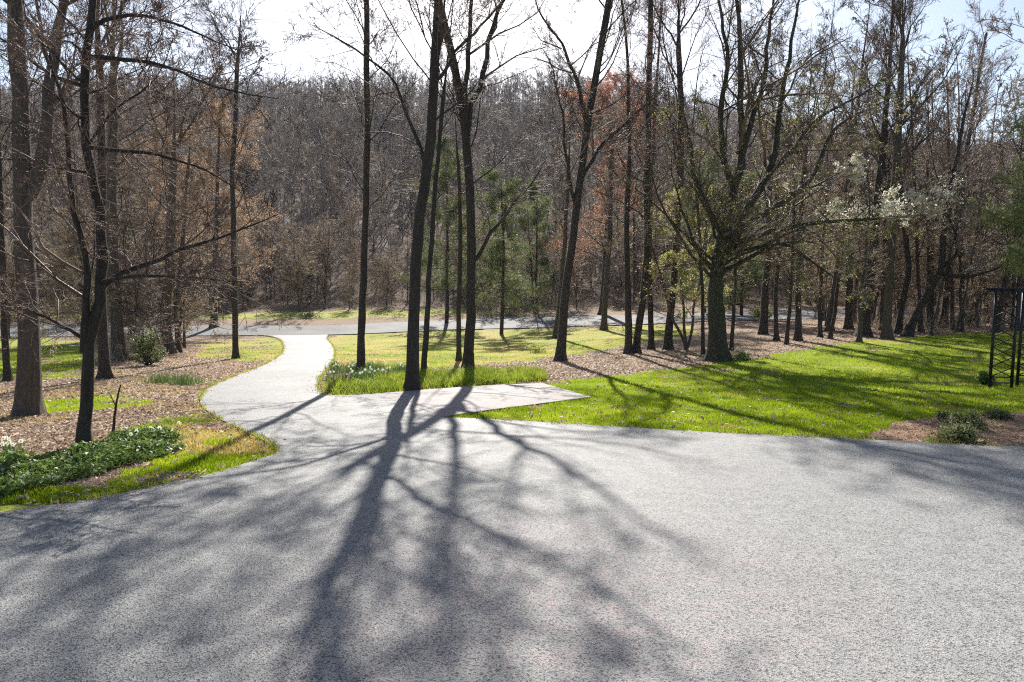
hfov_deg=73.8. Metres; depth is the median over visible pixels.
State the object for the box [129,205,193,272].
understory tree
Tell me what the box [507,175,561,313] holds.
pine tree
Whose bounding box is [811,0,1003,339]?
tree
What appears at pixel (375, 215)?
woodland tree
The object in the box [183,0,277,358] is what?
tree
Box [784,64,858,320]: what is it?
woodland tree
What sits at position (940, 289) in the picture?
tree
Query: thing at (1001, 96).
woodland tree
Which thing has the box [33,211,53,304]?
woodland tree
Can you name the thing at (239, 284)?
understory tree
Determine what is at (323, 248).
understory tree
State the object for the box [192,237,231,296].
understory tree
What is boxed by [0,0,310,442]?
ornamental tree
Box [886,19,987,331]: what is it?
woodland tree
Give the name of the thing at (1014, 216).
pine tree
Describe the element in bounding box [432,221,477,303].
understory tree
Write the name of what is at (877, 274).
understory tree
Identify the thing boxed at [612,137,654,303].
woodland tree
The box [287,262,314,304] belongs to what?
understory tree
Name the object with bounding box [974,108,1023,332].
woodland tree
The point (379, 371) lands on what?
daffodil clump
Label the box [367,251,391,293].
understory tree
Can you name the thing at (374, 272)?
understory tree
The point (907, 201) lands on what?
woodland tree
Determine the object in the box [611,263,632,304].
understory tree
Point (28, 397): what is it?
tree
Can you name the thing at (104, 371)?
tree
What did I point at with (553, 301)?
forest undergrowth
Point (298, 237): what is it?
woodland tree
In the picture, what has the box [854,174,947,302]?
understory tree
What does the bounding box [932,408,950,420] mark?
shrub
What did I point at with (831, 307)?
woodland tree
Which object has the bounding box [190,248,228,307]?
understory tree
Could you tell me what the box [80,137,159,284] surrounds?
woodland tree
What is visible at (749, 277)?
understory tree
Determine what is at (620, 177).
woodland tree
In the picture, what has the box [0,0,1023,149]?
sky
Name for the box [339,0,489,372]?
tree
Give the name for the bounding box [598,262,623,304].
understory tree
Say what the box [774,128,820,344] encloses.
tree
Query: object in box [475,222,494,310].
woodland tree
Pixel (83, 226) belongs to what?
understory tree
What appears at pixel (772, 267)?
understory tree
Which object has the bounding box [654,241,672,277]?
understory tree
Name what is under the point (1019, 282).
woodland tree
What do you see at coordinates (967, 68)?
woodland tree
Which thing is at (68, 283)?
understory tree
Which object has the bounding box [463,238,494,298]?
understory tree
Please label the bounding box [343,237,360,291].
understory tree
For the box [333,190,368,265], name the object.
understory tree
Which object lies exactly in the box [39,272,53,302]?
understory tree
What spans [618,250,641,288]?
understory tree
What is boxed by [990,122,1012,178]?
woodland tree
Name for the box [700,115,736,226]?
woodland tree
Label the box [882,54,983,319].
woodland tree
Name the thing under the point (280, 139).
hillside wood
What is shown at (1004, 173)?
woodland tree
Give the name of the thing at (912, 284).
understory tree
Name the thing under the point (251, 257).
woodland tree
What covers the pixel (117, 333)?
tree
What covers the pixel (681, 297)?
spicebush
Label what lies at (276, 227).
woodland tree
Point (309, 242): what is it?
woodland tree
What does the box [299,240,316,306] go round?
woodland tree
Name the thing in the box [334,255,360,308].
understory tree
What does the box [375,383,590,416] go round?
parking pad
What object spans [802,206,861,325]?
understory tree
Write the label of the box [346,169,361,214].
woodland tree
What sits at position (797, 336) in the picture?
tree
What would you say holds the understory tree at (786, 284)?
on the ground at (338, 316)
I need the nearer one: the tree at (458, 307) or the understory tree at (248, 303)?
the tree at (458, 307)
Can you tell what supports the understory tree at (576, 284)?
on the ground at (338, 316)
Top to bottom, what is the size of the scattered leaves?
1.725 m
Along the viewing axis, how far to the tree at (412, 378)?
15.59 m
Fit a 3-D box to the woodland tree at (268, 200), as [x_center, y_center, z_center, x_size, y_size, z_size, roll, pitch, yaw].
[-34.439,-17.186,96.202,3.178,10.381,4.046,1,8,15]
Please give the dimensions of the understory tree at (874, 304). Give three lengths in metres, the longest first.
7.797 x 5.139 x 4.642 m
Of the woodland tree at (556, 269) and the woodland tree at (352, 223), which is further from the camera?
the woodland tree at (352, 223)
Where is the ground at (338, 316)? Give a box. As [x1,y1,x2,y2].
[0,102,1023,511]
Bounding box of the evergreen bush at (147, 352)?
[126,324,168,365]
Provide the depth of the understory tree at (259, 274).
72.46 m
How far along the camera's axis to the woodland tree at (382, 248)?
85.54 m
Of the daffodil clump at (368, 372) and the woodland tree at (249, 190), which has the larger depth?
the woodland tree at (249, 190)
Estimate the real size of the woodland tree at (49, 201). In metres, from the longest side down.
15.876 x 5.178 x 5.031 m
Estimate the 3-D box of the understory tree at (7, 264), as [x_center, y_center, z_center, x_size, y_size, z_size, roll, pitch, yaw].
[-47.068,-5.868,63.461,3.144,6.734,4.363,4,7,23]
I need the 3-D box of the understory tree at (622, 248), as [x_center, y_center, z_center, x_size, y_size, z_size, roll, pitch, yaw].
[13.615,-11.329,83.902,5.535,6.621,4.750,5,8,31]
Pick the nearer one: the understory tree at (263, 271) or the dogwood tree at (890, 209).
the dogwood tree at (890, 209)
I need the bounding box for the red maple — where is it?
[540,63,667,314]
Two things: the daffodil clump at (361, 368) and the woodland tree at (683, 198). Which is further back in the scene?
the woodland tree at (683, 198)
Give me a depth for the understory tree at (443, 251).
83.69 m
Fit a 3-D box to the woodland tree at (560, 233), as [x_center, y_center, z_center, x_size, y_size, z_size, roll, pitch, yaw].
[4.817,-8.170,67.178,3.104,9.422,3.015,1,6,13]
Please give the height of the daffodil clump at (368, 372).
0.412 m
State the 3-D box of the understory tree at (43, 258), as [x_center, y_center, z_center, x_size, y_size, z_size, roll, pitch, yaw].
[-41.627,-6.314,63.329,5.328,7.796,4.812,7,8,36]
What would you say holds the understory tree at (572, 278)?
on the ground at (338, 316)
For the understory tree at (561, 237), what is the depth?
80.46 m
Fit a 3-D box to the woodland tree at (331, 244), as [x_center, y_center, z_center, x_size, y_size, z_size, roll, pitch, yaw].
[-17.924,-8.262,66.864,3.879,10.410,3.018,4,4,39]
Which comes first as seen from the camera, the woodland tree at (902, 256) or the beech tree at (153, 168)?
the woodland tree at (902, 256)
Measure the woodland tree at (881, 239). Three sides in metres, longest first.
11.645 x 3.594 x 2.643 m
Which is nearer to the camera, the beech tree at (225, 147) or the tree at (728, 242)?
the tree at (728, 242)
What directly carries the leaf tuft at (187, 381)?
on the ground at (338, 316)
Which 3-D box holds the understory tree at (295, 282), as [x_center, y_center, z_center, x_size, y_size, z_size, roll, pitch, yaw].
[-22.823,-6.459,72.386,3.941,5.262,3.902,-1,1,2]
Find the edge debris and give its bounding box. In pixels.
[0,336,1021,514]
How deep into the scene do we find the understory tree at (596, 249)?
84.07 m
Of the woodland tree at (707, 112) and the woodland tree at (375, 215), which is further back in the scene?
the woodland tree at (375, 215)
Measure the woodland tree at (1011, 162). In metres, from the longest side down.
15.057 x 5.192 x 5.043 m
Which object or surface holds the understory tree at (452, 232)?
on the ground at (338, 316)
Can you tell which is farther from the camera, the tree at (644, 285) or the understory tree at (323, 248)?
the understory tree at (323, 248)
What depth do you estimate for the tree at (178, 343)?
33.26 m
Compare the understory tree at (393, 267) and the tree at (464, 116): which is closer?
the tree at (464, 116)
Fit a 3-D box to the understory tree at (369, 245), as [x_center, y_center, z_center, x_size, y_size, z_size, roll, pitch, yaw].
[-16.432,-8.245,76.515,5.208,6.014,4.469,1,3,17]
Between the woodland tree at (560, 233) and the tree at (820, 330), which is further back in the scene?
the woodland tree at (560, 233)
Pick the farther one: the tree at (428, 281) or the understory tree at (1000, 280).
the understory tree at (1000, 280)
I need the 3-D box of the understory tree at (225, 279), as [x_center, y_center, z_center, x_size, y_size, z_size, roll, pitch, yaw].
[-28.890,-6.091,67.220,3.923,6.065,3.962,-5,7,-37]
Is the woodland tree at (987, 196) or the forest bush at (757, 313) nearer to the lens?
the forest bush at (757, 313)
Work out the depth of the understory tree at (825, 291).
38.02 m
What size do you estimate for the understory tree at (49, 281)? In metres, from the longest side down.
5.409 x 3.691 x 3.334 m
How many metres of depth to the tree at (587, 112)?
26.14 m
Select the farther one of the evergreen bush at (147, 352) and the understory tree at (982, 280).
the understory tree at (982, 280)
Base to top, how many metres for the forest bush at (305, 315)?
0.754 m
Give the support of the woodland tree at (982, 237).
on the ground at (338, 316)
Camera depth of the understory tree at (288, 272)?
72.32 m
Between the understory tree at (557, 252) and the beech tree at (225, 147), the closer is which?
the beech tree at (225, 147)
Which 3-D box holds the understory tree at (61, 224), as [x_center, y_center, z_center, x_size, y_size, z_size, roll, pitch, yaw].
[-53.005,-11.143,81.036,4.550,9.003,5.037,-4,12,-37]
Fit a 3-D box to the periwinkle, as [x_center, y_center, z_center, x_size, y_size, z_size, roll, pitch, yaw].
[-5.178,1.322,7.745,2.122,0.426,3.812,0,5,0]
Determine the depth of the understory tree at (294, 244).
64.77 m
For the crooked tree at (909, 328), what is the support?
on the ground at (338, 316)
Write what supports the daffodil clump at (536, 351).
on the ground at (338, 316)
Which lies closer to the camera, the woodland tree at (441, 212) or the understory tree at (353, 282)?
the understory tree at (353, 282)
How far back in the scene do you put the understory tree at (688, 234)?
75.66 m
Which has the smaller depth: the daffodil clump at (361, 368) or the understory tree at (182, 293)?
the daffodil clump at (361, 368)
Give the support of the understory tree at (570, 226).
on the ground at (338, 316)
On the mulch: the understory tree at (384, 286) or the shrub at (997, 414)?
the shrub at (997, 414)
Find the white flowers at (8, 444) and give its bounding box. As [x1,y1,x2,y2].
[0,436,32,454]
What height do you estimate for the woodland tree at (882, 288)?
17.319 m
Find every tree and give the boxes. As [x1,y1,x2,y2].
[0,0,175,381]
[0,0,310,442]
[0,242,15,309]
[2,0,223,361]
[2,131,67,337]
[3,0,203,416]
[3,146,12,263]
[3,169,53,298]
[3,179,40,254]
[10,203,54,291]
[12,184,55,295]
[14,111,93,310]
[31,134,71,306]
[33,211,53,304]
[35,143,60,248]
[35,225,145,362]
[35,230,79,313]
[38,199,128,320]
[38,257,66,304]
[38,258,69,309]
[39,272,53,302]
[47,213,79,255]
[48,166,73,238]
[52,200,95,254]
[52,223,109,314]
[53,175,84,314]
[53,270,79,295]
[56,170,126,304]
[67,0,225,378]
[74,93,155,344]
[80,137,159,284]
[83,246,135,325]
[92,28,249,353]
[95,157,170,354]
[105,77,165,333]
[106,250,182,355]
[117,136,152,267]
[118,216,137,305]
[119,240,153,332]
[122,159,165,336]
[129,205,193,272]
[134,110,227,317]
[136,221,222,350]
[146,250,238,347]
[156,78,285,327]
[156,110,216,352]
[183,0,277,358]
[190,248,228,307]
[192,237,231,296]
[195,245,246,307]
[197,257,231,307]
[210,234,258,309]
[210,238,243,304]
[222,249,246,298]
[237,228,262,268]
[237,243,270,298]
[238,189,261,270]
[240,277,259,307]
[241,234,267,287]
[242,231,261,302]
[248,224,270,273]
[256,202,270,253]
[256,212,274,298]
[260,188,282,251]
[261,225,286,292]
[261,263,275,292]
[262,184,277,237]
[262,237,297,291]
[267,198,292,264]
[267,261,304,302]
[272,221,327,311]
[275,0,461,371]
[275,254,300,300]
[275,256,314,301]
[280,227,293,304]
[281,0,520,390]
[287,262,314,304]
[288,221,322,302]
[289,215,306,272]
[292,207,307,250]
[297,217,315,293]
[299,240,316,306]
[305,217,350,292]
[306,220,327,257]
[308,203,343,308]
[308,227,344,296]
[310,212,344,284]
[311,269,341,302]
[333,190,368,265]
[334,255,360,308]
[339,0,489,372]
[342,201,358,280]
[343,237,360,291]
[344,250,360,306]
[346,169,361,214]
[347,240,379,289]
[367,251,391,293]
[367,256,409,306]
[368,255,401,304]
[369,195,383,260]
[369,254,383,291]
[375,226,388,273]
[378,207,392,249]
[382,242,405,288]
[384,226,410,273]
[396,132,488,322]
[396,215,412,302]
[396,267,421,292]
[404,263,433,296]
[412,0,575,367]
[422,32,508,360]
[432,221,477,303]
[435,193,453,247]
[435,209,481,253]
[435,237,453,267]
[438,207,481,269]
[440,225,449,267]
[444,218,465,284]
[451,235,481,281]
[451,265,485,302]
[462,211,486,263]
[463,165,552,333]
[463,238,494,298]
[475,203,495,300]
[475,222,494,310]
[475,265,491,305]
[476,216,527,307]
[484,254,520,310]
[485,242,537,303]
[491,236,527,292]
[499,282,526,314]
[500,256,534,307]
[506,0,694,361]
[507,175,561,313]
[508,226,539,277]
[510,239,554,299]
[513,186,540,313]
[526,227,542,280]
[530,230,551,295]
[538,196,553,277]
[538,233,576,285]
[540,114,574,338]
[544,258,575,306]
[546,225,576,261]
[549,209,568,277]
[550,246,560,309]
[554,187,580,241]
[557,243,590,295]
[563,217,585,249]
[565,248,590,309]
[568,193,604,285]
[570,97,636,329]
[572,232,601,292]
[579,211,623,298]
[582,0,699,352]
[588,137,622,253]
[591,229,602,274]
[592,245,620,294]
[594,0,673,354]
[595,0,708,349]
[595,199,656,296]
[598,150,624,281]
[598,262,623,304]
[604,0,744,349]
[605,148,634,239]
[610,227,637,270]
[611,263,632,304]
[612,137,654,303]
[613,155,643,235]
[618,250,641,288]
[620,204,663,252]
[626,0,963,362]
[630,256,666,298]
[640,214,681,268]
[643,194,671,277]
[652,227,679,284]
[653,257,668,295]
[654,136,687,240]
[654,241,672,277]
[664,146,739,310]
[668,203,704,269]
[674,117,712,354]
[677,131,704,300]
[680,204,717,285]
[684,100,727,239]
[690,146,749,300]
[699,168,775,314]
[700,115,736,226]
[705,0,874,340]
[713,0,849,334]
[727,150,754,350]
[737,257,761,297]
[738,232,772,300]
[744,216,794,300]
[751,92,797,340]
[761,263,789,298]
[763,215,809,303]
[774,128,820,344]
[778,247,849,324]
[779,145,972,341]
[780,122,825,304]
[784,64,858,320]
[793,261,825,299]
[794,186,823,305]
[799,0,908,330]
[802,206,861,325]
[802,243,831,290]
[805,118,845,336]
[808,27,895,329]
[809,115,846,303]
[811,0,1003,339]
[824,0,962,336]
[827,89,893,322]
[827,118,875,338]
[836,107,881,292]
[836,260,878,318]
[838,81,872,208]
[840,68,970,334]
[840,227,912,297]
[841,20,949,329]
[842,199,936,325]
[852,113,920,286]
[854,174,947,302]
[856,96,909,273]
[873,152,926,311]
[875,230,941,321]
[877,175,914,317]
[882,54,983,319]
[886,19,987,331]
[886,49,981,327]
[887,161,922,305]
[895,197,938,305]
[897,126,923,250]
[900,37,1023,336]
[910,238,938,300]
[912,118,985,318]
[912,204,1001,322]
[914,125,984,331]
[918,17,1019,326]
[918,138,958,304]
[920,224,959,306]
[921,36,1010,329]
[924,0,1023,327]
[924,166,986,335]
[938,141,999,287]
[939,7,1023,330]
[941,221,1011,316]
[941,243,1015,328]
[942,89,1007,323]
[949,160,981,307]
[955,115,1014,306]
[955,178,991,332]
[960,93,1023,276]
[965,54,1023,314]
[965,256,1010,316]
[969,132,1018,325]
[973,278,1022,323]
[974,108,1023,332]
[976,239,1023,317]
[981,110,1020,303]
[982,211,1023,299]
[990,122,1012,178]
[990,137,1023,326]
[1002,151,1023,279]
[1004,159,1021,205]
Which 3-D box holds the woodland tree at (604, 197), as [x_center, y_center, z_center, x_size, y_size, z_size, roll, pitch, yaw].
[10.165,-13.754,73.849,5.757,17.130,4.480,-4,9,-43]
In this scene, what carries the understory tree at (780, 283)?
on the ground at (338, 316)
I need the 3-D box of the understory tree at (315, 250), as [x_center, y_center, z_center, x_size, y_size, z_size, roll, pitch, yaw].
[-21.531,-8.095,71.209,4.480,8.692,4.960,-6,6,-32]
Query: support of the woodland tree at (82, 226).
on the ground at (338, 316)
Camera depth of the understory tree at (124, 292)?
40.80 m
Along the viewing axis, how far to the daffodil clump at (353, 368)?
21.49 m
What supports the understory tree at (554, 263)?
on the ground at (338, 316)
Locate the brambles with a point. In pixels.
(755, 300)
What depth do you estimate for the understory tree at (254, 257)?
76.86 m
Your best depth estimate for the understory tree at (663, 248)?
75.53 m
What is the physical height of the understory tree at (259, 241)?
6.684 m
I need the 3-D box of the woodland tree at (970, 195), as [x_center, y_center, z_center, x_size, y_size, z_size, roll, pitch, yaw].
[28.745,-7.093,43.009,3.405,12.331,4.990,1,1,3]
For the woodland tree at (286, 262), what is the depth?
69.80 m
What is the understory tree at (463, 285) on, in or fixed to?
on the ground at (338, 316)
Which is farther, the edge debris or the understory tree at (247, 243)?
the understory tree at (247, 243)
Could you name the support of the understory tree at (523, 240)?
on the ground at (338, 316)
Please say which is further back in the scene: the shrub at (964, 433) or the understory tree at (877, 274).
the understory tree at (877, 274)
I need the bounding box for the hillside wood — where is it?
[0,61,1022,252]
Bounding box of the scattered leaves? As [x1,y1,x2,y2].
[1,335,1023,499]
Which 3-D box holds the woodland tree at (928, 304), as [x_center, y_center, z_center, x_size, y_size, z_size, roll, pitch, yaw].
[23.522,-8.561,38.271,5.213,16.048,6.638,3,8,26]
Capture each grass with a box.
[0,325,1023,456]
[0,331,1023,503]
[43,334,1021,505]
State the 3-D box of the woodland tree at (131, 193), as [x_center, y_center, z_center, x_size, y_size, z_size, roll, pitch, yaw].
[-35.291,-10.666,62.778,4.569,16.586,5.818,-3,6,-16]
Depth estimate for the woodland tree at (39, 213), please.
71.09 m
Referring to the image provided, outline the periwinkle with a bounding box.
[0,424,184,498]
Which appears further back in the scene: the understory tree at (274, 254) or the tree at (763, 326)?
the understory tree at (274, 254)
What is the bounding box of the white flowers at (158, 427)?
[105,421,186,441]
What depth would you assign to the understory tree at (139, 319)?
27.62 m
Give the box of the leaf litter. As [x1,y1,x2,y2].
[0,310,1023,489]
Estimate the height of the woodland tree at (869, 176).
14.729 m
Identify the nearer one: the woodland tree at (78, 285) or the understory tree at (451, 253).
the woodland tree at (78, 285)
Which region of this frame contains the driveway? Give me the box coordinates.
[0,335,1023,681]
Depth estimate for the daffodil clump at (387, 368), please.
19.89 m
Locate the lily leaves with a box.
[318,363,559,394]
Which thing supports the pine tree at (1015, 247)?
on the ground at (338, 316)
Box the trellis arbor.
[985,288,1023,387]
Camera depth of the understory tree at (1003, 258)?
42.16 m
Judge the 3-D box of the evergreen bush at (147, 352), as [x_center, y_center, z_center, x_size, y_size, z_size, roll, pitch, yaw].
[-13.254,0.172,24.750,1.479,1.575,1.660,0,5,0]
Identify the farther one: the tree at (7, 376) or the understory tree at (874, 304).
the understory tree at (874, 304)
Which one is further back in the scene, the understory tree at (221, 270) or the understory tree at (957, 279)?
the understory tree at (221, 270)
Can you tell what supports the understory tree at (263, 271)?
on the ground at (338, 316)
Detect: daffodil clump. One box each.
[320,368,348,382]
[323,362,350,374]
[324,358,345,368]
[336,369,365,381]
[340,361,366,372]
[342,371,369,380]
[347,369,372,378]
[348,365,369,372]
[350,368,378,377]
[356,367,387,377]
[363,368,380,380]
[365,360,376,368]
[369,359,391,370]
[371,366,399,373]
[394,363,405,371]
[525,345,546,352]
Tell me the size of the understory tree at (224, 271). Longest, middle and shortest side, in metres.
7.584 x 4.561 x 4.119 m
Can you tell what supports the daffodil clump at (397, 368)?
on the ground at (338, 316)
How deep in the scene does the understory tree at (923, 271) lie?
56.45 m
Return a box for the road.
[0,309,1009,337]
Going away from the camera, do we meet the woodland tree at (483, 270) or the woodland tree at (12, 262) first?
the woodland tree at (12, 262)
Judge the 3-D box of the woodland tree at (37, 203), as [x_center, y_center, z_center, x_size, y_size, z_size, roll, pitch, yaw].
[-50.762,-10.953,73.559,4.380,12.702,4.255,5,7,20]
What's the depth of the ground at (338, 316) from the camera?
40.98 m
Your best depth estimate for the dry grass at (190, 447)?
12.90 m
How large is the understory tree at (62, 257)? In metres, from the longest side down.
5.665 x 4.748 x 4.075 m
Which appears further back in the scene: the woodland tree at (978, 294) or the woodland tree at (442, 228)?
the woodland tree at (442, 228)
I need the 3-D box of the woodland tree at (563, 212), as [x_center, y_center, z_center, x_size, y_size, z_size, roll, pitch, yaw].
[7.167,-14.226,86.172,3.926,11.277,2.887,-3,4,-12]
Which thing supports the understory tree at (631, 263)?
on the ground at (338, 316)
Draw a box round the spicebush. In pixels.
[612,163,760,349]
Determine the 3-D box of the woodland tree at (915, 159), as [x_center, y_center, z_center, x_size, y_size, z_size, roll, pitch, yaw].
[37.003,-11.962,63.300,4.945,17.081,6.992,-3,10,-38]
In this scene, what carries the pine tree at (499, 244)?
on the ground at (338, 316)
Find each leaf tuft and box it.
[134,370,181,384]
[162,371,213,385]
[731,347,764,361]
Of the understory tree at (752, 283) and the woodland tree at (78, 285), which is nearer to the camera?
the woodland tree at (78, 285)
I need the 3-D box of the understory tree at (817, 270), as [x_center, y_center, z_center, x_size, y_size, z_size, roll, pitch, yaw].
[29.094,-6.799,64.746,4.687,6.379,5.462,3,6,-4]
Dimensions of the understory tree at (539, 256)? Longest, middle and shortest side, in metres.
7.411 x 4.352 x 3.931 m
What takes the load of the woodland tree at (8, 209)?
on the ground at (338, 316)
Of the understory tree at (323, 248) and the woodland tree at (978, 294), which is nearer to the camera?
the woodland tree at (978, 294)
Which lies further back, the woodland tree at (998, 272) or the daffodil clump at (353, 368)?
the woodland tree at (998, 272)
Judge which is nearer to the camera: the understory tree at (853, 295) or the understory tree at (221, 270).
the understory tree at (853, 295)
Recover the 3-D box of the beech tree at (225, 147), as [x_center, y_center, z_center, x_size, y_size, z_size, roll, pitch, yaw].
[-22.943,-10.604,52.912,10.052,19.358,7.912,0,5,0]
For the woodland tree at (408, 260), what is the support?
on the ground at (338, 316)
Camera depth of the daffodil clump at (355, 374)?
17.85 m
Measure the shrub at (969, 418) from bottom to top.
0.388 m
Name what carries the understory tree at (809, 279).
on the ground at (338, 316)
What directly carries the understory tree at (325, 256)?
on the ground at (338, 316)
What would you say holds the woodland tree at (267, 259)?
on the ground at (338, 316)
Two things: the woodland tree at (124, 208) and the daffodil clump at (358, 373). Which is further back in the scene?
the woodland tree at (124, 208)
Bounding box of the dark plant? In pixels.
[974,370,997,384]
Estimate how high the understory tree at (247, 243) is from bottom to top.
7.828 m
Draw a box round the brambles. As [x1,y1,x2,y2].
[0,265,1023,362]
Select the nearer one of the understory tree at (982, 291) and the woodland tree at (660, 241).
the understory tree at (982, 291)
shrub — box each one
[926,419,991,444]
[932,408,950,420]
[939,407,994,430]
[979,406,1019,419]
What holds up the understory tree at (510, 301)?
on the ground at (338, 316)
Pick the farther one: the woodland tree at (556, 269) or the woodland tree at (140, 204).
the woodland tree at (556, 269)
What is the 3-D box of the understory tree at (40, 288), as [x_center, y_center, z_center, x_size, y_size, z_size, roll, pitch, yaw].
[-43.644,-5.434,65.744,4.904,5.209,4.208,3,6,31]
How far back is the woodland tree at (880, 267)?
47.18 m
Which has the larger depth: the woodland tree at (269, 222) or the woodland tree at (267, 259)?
the woodland tree at (269, 222)
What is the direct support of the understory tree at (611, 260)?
on the ground at (338, 316)
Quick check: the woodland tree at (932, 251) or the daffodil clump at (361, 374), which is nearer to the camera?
the daffodil clump at (361, 374)
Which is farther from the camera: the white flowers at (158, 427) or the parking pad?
the parking pad
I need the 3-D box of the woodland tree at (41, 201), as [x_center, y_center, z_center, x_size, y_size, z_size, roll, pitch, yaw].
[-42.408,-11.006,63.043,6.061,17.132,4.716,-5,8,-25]
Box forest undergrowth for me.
[64,284,985,361]
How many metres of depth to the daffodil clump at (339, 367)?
21.28 m
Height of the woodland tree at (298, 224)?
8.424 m
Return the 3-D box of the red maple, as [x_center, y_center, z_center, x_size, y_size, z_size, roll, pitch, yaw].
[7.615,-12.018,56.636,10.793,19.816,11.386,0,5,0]
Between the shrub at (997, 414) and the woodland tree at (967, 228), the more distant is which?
the woodland tree at (967, 228)
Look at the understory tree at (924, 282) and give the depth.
55.71 m
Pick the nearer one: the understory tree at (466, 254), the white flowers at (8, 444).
the white flowers at (8, 444)
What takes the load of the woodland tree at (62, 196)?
on the ground at (338, 316)
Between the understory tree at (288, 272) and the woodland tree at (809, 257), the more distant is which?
the understory tree at (288, 272)
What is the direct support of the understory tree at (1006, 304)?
on the ground at (338, 316)
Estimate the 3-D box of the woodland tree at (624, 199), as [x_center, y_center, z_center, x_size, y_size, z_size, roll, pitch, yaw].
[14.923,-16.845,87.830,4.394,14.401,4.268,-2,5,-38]
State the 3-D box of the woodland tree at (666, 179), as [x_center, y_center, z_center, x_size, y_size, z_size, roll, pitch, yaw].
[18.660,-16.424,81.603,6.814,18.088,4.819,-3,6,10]
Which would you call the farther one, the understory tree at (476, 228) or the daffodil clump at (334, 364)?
the understory tree at (476, 228)
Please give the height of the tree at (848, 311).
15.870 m
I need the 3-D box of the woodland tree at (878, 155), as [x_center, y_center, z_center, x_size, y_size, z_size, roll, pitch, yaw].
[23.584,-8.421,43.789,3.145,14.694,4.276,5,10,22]
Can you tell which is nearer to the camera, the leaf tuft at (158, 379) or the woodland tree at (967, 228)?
the leaf tuft at (158, 379)
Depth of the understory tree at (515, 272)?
66.44 m
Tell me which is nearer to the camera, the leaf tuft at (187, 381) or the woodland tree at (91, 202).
the leaf tuft at (187, 381)
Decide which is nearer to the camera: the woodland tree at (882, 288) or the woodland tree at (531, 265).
the woodland tree at (882, 288)
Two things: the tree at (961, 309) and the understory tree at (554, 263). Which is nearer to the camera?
the tree at (961, 309)
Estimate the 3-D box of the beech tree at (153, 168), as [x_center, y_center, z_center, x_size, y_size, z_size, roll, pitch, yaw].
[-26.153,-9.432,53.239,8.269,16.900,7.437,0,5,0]
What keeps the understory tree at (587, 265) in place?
on the ground at (338, 316)
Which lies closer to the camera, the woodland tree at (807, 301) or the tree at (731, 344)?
the tree at (731, 344)
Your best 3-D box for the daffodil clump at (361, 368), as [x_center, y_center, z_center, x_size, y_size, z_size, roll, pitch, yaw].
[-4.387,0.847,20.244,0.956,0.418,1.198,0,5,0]
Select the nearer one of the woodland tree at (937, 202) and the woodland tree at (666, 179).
the woodland tree at (937, 202)
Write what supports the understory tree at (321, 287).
on the ground at (338, 316)
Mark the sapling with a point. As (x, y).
(114, 418)
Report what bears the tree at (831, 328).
on the ground at (338, 316)
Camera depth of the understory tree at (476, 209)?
77.88 m
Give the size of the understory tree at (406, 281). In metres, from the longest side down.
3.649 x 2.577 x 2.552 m
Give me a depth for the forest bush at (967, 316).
40.81 m
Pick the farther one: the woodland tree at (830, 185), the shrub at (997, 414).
the woodland tree at (830, 185)
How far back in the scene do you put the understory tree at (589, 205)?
77.17 m
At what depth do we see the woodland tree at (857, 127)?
59.74 m
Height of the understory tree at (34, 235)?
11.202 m
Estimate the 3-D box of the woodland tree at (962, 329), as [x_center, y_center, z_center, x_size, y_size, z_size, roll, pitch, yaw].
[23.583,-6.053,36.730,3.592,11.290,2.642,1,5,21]
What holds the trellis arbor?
on the ground at (338, 316)
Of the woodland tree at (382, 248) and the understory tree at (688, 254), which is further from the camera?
the woodland tree at (382, 248)
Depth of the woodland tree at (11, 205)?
72.88 m
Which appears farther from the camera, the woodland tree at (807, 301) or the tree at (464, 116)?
the woodland tree at (807, 301)
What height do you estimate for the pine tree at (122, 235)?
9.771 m
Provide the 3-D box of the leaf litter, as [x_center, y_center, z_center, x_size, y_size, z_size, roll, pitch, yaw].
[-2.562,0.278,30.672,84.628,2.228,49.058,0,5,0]
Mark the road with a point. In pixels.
(494, 323)
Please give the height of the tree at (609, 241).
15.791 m
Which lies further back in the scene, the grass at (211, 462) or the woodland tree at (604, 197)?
the woodland tree at (604, 197)
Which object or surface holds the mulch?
on the ground at (338, 316)
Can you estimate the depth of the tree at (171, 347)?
32.17 m
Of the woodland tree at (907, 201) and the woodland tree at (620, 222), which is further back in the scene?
the woodland tree at (620, 222)
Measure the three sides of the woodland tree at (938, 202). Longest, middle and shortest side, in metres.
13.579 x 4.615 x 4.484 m
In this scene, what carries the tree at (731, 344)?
on the ground at (338, 316)
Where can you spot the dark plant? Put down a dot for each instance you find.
(983, 377)
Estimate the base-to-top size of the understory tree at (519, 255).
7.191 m
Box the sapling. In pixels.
[108,385,120,431]
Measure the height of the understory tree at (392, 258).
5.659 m
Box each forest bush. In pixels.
[290,312,319,318]
[749,305,773,319]
[949,312,982,325]
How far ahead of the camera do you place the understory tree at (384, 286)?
68.64 m
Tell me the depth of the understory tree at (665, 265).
69.26 m
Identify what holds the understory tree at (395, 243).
on the ground at (338, 316)
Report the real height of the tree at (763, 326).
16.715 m
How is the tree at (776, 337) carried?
on the ground at (338, 316)
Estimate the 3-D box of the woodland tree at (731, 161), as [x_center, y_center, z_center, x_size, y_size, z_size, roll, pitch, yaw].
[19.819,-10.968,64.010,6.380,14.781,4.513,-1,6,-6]

